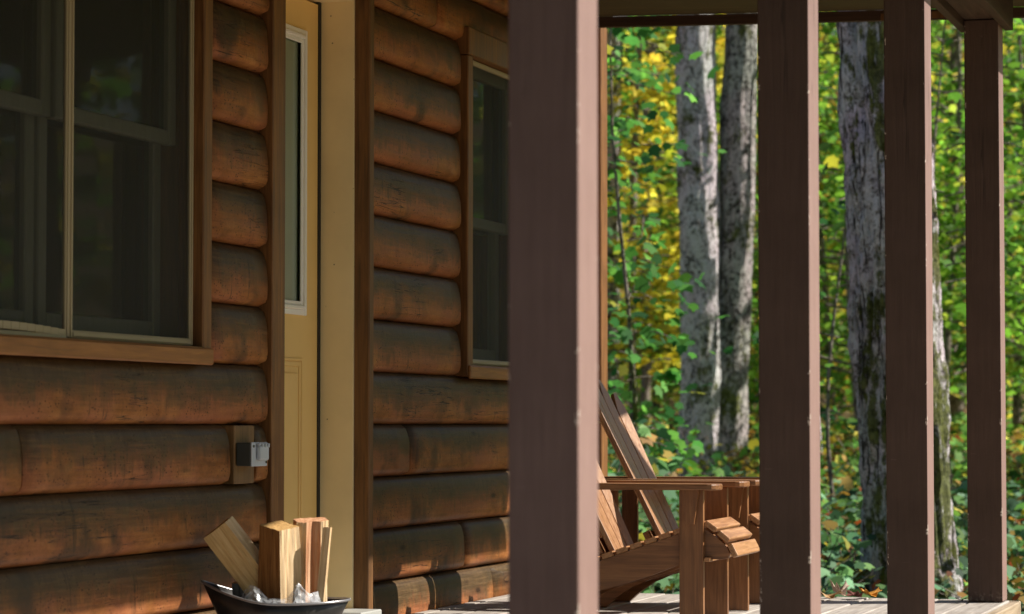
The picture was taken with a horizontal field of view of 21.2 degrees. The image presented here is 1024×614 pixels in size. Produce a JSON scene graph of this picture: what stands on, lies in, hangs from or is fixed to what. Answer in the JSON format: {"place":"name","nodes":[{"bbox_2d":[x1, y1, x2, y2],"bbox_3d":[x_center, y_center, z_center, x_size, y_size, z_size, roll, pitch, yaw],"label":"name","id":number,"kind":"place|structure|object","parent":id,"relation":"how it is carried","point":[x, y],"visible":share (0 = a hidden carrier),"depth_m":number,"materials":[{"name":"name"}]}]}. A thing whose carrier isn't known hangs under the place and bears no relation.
{"place":"outdoors","nodes":[
{"label":"outdoors","id":0,"kind":"place"},
{"bbox_2d":[619,34,1023,592],"bbox_3d":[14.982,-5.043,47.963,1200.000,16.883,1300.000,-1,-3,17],"label":"ground","id":1,"kind":"structure","parent":0,"point":[846,414],"depth_m":49.78,"materials":[{"name":"green plant"}]},
{"bbox_2d":[0,0,607,613],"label":"log cabin","id":2,"kind":"object","parent":1,"relation":"on","point":[278,226],"visible":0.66,"depth_m":9.01,"materials":[{"name":"brown wood"}]},
{"bbox_2d":[0,0,213,364],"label":"window","id":3,"kind":"structure","parent":2,"relation":"in","point":[106,105],"depth_m":8.00,"materials":[{"name":"brown wood"}]},
{"bbox_2d":[236,442,269,466],"bbox_3d":[-0.838,0.478,8.877,0.076,0.078,0.128,-1,-3,17],"label":"outlet box","id":4,"kind":"object","parent":2,"relation":"attached to","point":[251,454],"visible":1,"depth_m":8.83,"materials":[{"name":"grey plastic"}]},
{"bbox_2d":[284,0,317,523],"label":"door","id":5,"kind":"structure","parent":2,"relation":"in","point":[300,376],"depth_m":9.76,"materials":[{"name":"paint"}]},
{"bbox_2d":[448,26,507,379],"bbox_3d":[-0.117,-0.407,11.558,0.188,1.434,0.932,-1,-3,17],"label":"window","id":6,"kind":"structure","parent":2,"relation":"in","point":[482,137],"depth_m":11.40,"materials":[{"name":"brown wood"}]},
{"bbox_2d":[607,29,621,393],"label":"maple tree","id":7,"kind":"object","parent":1,"relation":"on","point":[612,222],"visible":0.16,"depth_m":27.98,"materials":[{"name":"green plant"}]},
{"bbox_2d":[619,95,652,380],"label":"understory tree","id":8,"kind":"object","parent":1,"relation":"on","point":[638,371],"depth_m":39.05,"materials":[{"name":"green plant"}]},
{"bbox_2d":[639,27,655,417],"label":"slim tree","id":9,"kind":"object","parent":1,"relation":"on","point":[646,386],"visible":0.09,"depth_m":37.00,"materials":[{"name":"green plant"}]},
{"bbox_2d":[608,419,692,525],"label":"understory tree","id":10,"kind":"object","parent":1,"relation":"on","point":[660,467],"visible":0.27,"depth_m":17.38,"materials":[{"name":"green plant"}]},
{"bbox_2d":[607,27,713,456],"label":"understory tree","id":11,"kind":"object","parent":1,"relation":"on","point":[636,75],"visible":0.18,"depth_m":22.11,"materials":[{"name":"green plant"}]},
{"bbox_2d":[607,15,728,476],"bbox_3d":[0.830,-0.320,18.986,1.300,4.302,1.634,-1,-3,17],"label":"understory tree","id":12,"kind":"object","parent":1,"relation":"on","point":[616,126],"visible":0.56,"depth_m":18.95,"materials":[{"name":"green plant"}]},
{"bbox_2d":[607,15,758,422],"bbox_3d":[1.150,-2.442,28.091,2.970,8.367,3.180,0,-2,-7],"label":"understory tree","id":13,"kind":"object","parent":1,"relation":"on","point":[673,358],"visible":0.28,"depth_m":27.56,"materials":[{"name":"yellow plant"}]},
{"bbox_2d":[619,26,754,367],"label":"understory tree","id":14,"kind":"object","parent":1,"relation":"on","point":[659,163],"visible":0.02,"depth_m":34.17,"materials":[{"name":"green plant"}]},
{"bbox_2d":[675,13,757,476],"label":"forked maple tree","id":15,"kind":"object","parent":1,"relation":"on","point":[716,237],"visible":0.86,"depth_m":23.99,"materials":[{"name":"grey plant"}]},
{"bbox_2d":[412,0,1023,613],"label":"covered porch","id":16,"kind":"object","parent":1,"relation":"on","point":[552,306],"visible":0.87,"depth_m":7.33,"materials":[{"name":"paint"}]},
{"bbox_2d":[201,580,350,613],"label":"coal scuttle","id":17,"kind":"object","parent":16,"relation":"on","point":[224,600],"visible":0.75,"depth_m":8.37,"materials":[{"name":"black metal"}]},
{"bbox_2d":[204,516,258,600],"bbox_3d":[-0.792,0.850,8.510,0.116,0.416,0.086,-37,3,-6],"label":"split log","id":18,"kind":"object","parent":17,"relation":"in","point":[232,546],"visible":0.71,"depth_m":8.47,"materials":[{"name":"brown wood"}]},
{"bbox_2d":[232,582,246,598],"bbox_3d":[-0.841,0.941,8.501,0.048,0.171,0.040,-4,2,0],"label":"lump","id":19,"kind":"object","parent":17,"relation":"in","point":[237,590],"visible":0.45,"depth_m":8.48,"materials":[{"name":"black stone"}]},
{"bbox_2d":[257,520,300,602],"bbox_3d":[-0.720,0.864,8.466,0.111,0.400,0.083,2,-3,-42],"label":"split log","id":20,"kind":"object","parent":17,"relation":"in","point":[279,571],"visible":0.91,"depth_m":8.44,"materials":[{"name":"brown wood"}]},
{"bbox_2d":[241,582,319,602],"bbox_3d":[-0.729,0.901,8.479,0.329,0.107,0.275,0,-2,0],"label":"crumpled newspaper","id":21,"kind":"object","parent":17,"relation":"in","point":[293,600],"visible":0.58,"depth_m":8.39,"materials":[{"name":"grey paper"}]},
{"bbox_2d":[293,517,327,602],"bbox_3d":[-0.632,0.860,8.526,0.113,0.410,0.078,3,-6,-24],"label":"split log","id":22,"kind":"object","parent":17,"relation":"in","point":[311,530],"visible":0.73,"depth_m":8.50,"materials":[{"name":"brown wood"}]},
{"bbox_2d":[317,527,331,601],"bbox_3d":[-0.589,0.868,8.468,0.028,0.374,0.021,5,-5,0],"label":"split log","id":23,"kind":"object","parent":17,"relation":"in","point":[324,561],"visible":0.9,"depth_m":8.47,"materials":[{"name":"brown wood"}]},
{"bbox_2d":[598,464,759,613],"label":"adirondack chair","id":24,"kind":"object","parent":16,"relation":"on","point":[702,544],"visible":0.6,"depth_m":9.91,"materials":[{"name":"brown wood"}]},
{"bbox_2d":[598,380,759,610],"bbox_3d":[0.691,0.725,10.849,0.842,0.919,0.636,-1,-3,17],"label":"adirondack chair","id":25,"kind":"object","parent":16,"relation":"on","point":[614,420],"visible":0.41,"depth_m":10.95,"materials":[{"name":"brown wood"}]},
{"bbox_2d":[821,589,842,598],"bbox_3d":[1.297,1.170,11.172,0.125,0.043,0.083,0,-2,-5],"label":"fallen leaf","id":26,"kind":"object","parent":16,"relation":"on","point":[831,596],"visible":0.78,"depth_m":11.15,"materials":[{"name":"plant"}]},
{"bbox_2d":[830,580,849,595],"bbox_3d":[1.357,1.163,11.338,0.058,0.071,0.125,-2,-3,39],"label":"fallen leaf","id":27,"kind":"object","parent":16,"relation":"on","point":[844,587],"visible":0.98,"depth_m":11.33,"materials":[{"name":"beige plant"}]},
{"bbox_2d":[846,590,862,596],"bbox_3d":[1.402,1.177,11.214,0.072,0.032,0.103,1,-3,-19],"label":"fallen leaf","id":28,"kind":"object","parent":16,"relation":"on","point":[856,594],"visible":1,"depth_m":11.21,"materials":[{"name":"brown plant"}]},
{"bbox_2d":[859,587,881,596],"bbox_3d":[1.479,1.176,11.290,0.110,0.042,0.069,2,-3,-34],"label":"fallen leaf","id":29,"kind":"object","parent":16,"relation":"on","point":[874,592],"visible":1,"depth_m":11.28,"materials":[{"name":"orange plant"}]},
{"bbox_2d":[619,31,823,412],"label":"understory tree","id":30,"kind":"object","parent":1,"relation":"on","point":[663,217],"visible":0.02,"depth_m":41.95,"materials":[{"name":"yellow plant"}]},
{"bbox_2d":[619,23,851,404],"bbox_3d":[2.598,-1.715,33.870,4.065,6.855,4.563,-1,-3,17],"label":"understory tree","id":31,"kind":"object","parent":1,"relation":"on","point":[667,169],"visible":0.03,"depth_m":33.94,"materials":[{"name":"green plant"}]},
{"bbox_2d":[636,25,852,426],"bbox_3d":[3.011,-1.304,31.075,3.182,6.205,3.714,-2,-3,40],"label":"understory tree","id":32,"kind":"object","parent":1,"relation":"on","point":[836,147],"visible":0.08,"depth_m":30.44,"materials":[{"name":"green plant"}]},
{"bbox_2d":[723,139,857,503],"bbox_3d":[2.329,0.304,20.121,1.425,3.103,1.435,0,-3,-11],"label":"understory tree","id":33,"kind":"object","parent":1,"relation":"on","point":[827,413],"visible":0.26,"depth_m":19.97,"materials":[{"name":"green plant"}]},
{"bbox_2d":[653,25,943,403],"bbox_3d":[4.148,-1.974,39.236,4.787,7.531,3.968,2,-3,-44],"label":"understory tree","id":34,"kind":"object","parent":1,"relation":"on","point":[821,44],"depth_m":39.03,"materials":[{"name":"green plant"}]},
{"bbox_2d":[664,11,964,442],"bbox_3d":[3.482,-1.257,31.007,3.388,6.138,3.248,0,-2,-10],"label":"understory tree","id":35,"kind":"object","parent":1,"relation":"on","point":[826,116],"visible":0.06,"depth_m":30.59,"materials":[{"name":"green plant"}]},
{"bbox_2d":[608,396,1023,593],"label":"fern undergrowth","id":36,"kind":"object","parent":1,"relation":"on","point":[958,471],"visible":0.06,"depth_m":23.48,"materials":[{"name":"green plant"}]},
{"bbox_2d":[608,418,1023,611],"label":"rusty undergrowth","id":37,"kind":"object","parent":1,"relation":"on","point":[960,595],"visible":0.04,"depth_m":22.33,"materials":[{"name":"green plant"}]},
{"bbox_2d":[616,455,1023,613],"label":"bramble undergrowth","id":38,"kind":"object","parent":1,"relation":"on","point":[834,522],"visible":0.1,"depth_m":16.65,"materials":[{"name":"green plant"}]},
{"bbox_2d":[619,15,1023,414],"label":"distant woods","id":39,"kind":"object","parent":1,"relation":"on","point":[673,190],"visible":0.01,"depth_m":45.79,"materials":[{"name":"green plant"}]},
{"bbox_2d":[622,15,1023,405],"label":"distant woods","id":40,"kind":"object","parent":1,"relation":"on","point":[666,184],"visible":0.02,"depth_m":44.58,"materials":[{"name":"green plant"}]},
{"bbox_2d":[818,65,844,485],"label":"slim tree","id":41,"kind":"object","parent":1,"relation":"on","point":[832,160],"visible":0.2,"depth_m":23.94,"materials":[{"name":"plant"}]},
{"bbox_2d":[650,20,1023,455],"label":"understory tree","id":42,"kind":"object","parent":1,"relation":"on","point":[953,184],"visible":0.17,"depth_m":25.89,"materials":[{"name":"green plant"}]},
{"bbox_2d":[836,10,962,598],"bbox_3d":[1.307,-2.957,16.501,4.917,10.219,3.788,-1,-3,17],"label":"maple tree","id":43,"kind":"object","parent":1,"relation":"on","point":[860,107],"visible":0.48,"depth_m":15.91,"materials":[{"name":"grey plant"}]},
{"bbox_2d":[819,20,1023,406],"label":"understory tree","id":44,"kind":"object","parent":1,"relation":"on","point":[935,28],"depth_m":35.86,"materials":[{"name":"green plant"}]},
{"bbox_2d":[820,20,1023,423],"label":"understory tree","id":45,"kind":"object","parent":1,"relation":"on","point":[1013,35],"visible":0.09,"depth_m":32.94,"materials":[{"name":"green plant"}]},
{"bbox_2d":[827,20,1023,391],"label":"understory tree","id":46,"kind":"object","parent":1,"relation":"on","point":[948,344],"visible":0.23,"depth_m":26.80,"materials":[{"name":"green plant"}]},
{"bbox_2d":[938,20,965,417],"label":"slim tree","id":47,"kind":"object","parent":1,"relation":"on","point":[956,403],"visible":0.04,"depth_m":34.90,"materials":[{"name":"green plant"}]},
{"bbox_2d":[931,18,1023,494],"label":"understory tree","id":48,"kind":"object","parent":1,"relation":"on","point":[1008,233],"visible":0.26,"depth_m":20.52,"materials":[{"name":"green plant"}]},
{"bbox_2d":[931,22,1023,412],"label":"understory tree","id":49,"kind":"object","parent":1,"relation":"on","point":[1018,175],"visible":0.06,"depth_m":41.08,"materials":[{"name":"green plant"}]},
{"bbox_2d":[932,18,1023,395],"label":"understory tree","id":50,"kind":"object","parent":1,"relation":"on","point":[1014,298],"visible":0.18,"depth_m":28.09,"materials":[{"name":"green plant"}]},
{"bbox_2d":[949,52,1023,419],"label":"understory tree","id":51,"kind":"object","parent":1,"relation":"on","point":[1021,242],"visible":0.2,"depth_m":30.93,"materials":[{"name":"green plant"}]},
{"bbox_2d":[1004,187,1022,427],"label":"slim tree","id":52,"kind":"object","parent":1,"relation":"on","point":[1016,409],"visible":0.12,"depth_m":29.91,"materials":[{"name":"green plant"}]}
]}

